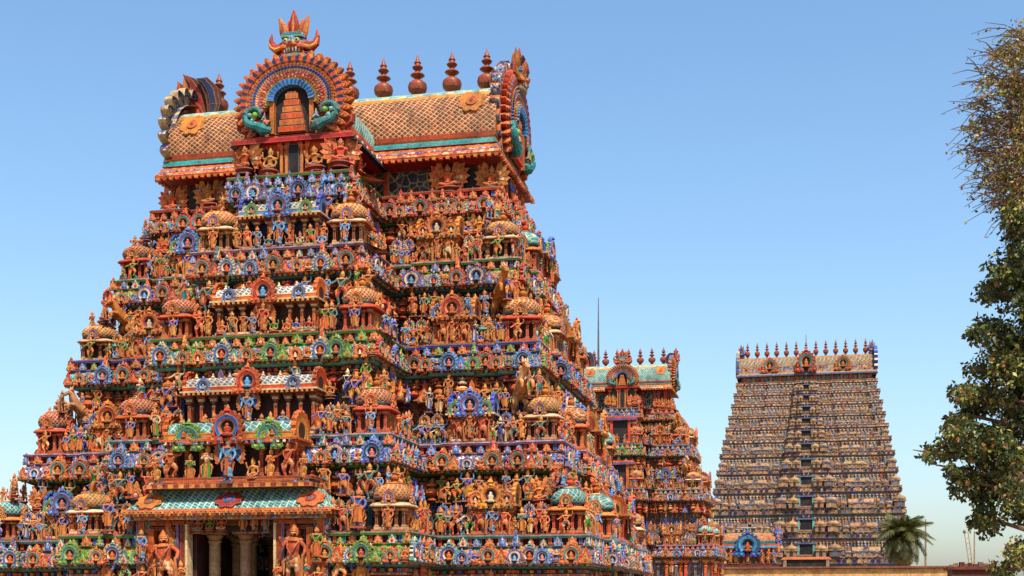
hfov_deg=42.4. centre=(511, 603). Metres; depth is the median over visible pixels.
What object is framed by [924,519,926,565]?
flag pole
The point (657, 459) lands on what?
temple gopuram
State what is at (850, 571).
flat roofed building
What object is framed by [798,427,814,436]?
doorway
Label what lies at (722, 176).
sky
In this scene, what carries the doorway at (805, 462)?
in the temple gopuram at (808, 462)
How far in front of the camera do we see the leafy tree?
28.05 m
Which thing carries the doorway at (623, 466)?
in the temple gopuram at (657, 459)
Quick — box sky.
[0,0,1023,575]
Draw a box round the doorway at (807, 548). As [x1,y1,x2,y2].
[795,539,816,555]
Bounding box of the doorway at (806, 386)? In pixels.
[798,382,813,389]
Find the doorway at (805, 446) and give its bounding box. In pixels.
[798,440,813,450]
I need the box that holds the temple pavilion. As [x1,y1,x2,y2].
[723,524,782,575]
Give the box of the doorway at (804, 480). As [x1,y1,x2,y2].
[797,471,814,485]
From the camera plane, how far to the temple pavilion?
243.86 m
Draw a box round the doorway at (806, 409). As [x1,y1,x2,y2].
[798,403,813,412]
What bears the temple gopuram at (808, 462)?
on the ground
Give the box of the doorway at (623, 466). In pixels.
[613,460,635,488]
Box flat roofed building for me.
[722,566,958,575]
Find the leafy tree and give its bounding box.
[914,18,1023,575]
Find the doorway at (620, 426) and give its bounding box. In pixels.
[607,416,637,444]
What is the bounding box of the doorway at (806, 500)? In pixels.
[796,490,815,507]
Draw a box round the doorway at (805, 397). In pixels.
[798,392,813,400]
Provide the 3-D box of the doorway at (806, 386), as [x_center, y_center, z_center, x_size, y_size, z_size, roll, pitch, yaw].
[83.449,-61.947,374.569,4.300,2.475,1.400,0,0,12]
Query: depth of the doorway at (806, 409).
373.37 m
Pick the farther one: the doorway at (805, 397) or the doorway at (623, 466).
the doorway at (805, 397)
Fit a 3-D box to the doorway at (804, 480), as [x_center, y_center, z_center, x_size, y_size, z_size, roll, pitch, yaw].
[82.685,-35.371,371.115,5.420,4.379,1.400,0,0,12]
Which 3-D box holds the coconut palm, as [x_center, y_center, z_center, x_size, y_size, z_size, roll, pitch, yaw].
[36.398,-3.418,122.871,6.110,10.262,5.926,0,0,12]
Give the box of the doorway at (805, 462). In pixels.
[797,455,814,467]
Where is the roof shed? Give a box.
[943,562,996,575]
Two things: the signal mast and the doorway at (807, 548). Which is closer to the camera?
the signal mast
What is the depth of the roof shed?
94.75 m
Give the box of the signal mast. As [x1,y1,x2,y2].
[963,530,974,566]
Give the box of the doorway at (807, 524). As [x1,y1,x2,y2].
[796,514,816,531]
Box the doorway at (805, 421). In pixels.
[797,415,814,424]
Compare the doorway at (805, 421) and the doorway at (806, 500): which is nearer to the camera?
the doorway at (806, 500)
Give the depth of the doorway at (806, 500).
370.10 m
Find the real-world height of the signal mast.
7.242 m
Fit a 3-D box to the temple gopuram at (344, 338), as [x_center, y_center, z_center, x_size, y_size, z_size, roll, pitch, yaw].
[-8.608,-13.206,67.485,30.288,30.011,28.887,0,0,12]
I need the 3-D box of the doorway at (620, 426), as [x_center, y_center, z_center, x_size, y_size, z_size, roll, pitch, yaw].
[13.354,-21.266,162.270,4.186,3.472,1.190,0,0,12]
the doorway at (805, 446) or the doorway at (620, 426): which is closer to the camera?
the doorway at (620, 426)
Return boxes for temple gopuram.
[0,10,653,575]
[584,298,727,575]
[708,338,913,566]
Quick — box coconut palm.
[870,513,936,565]
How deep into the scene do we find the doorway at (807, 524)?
369.29 m

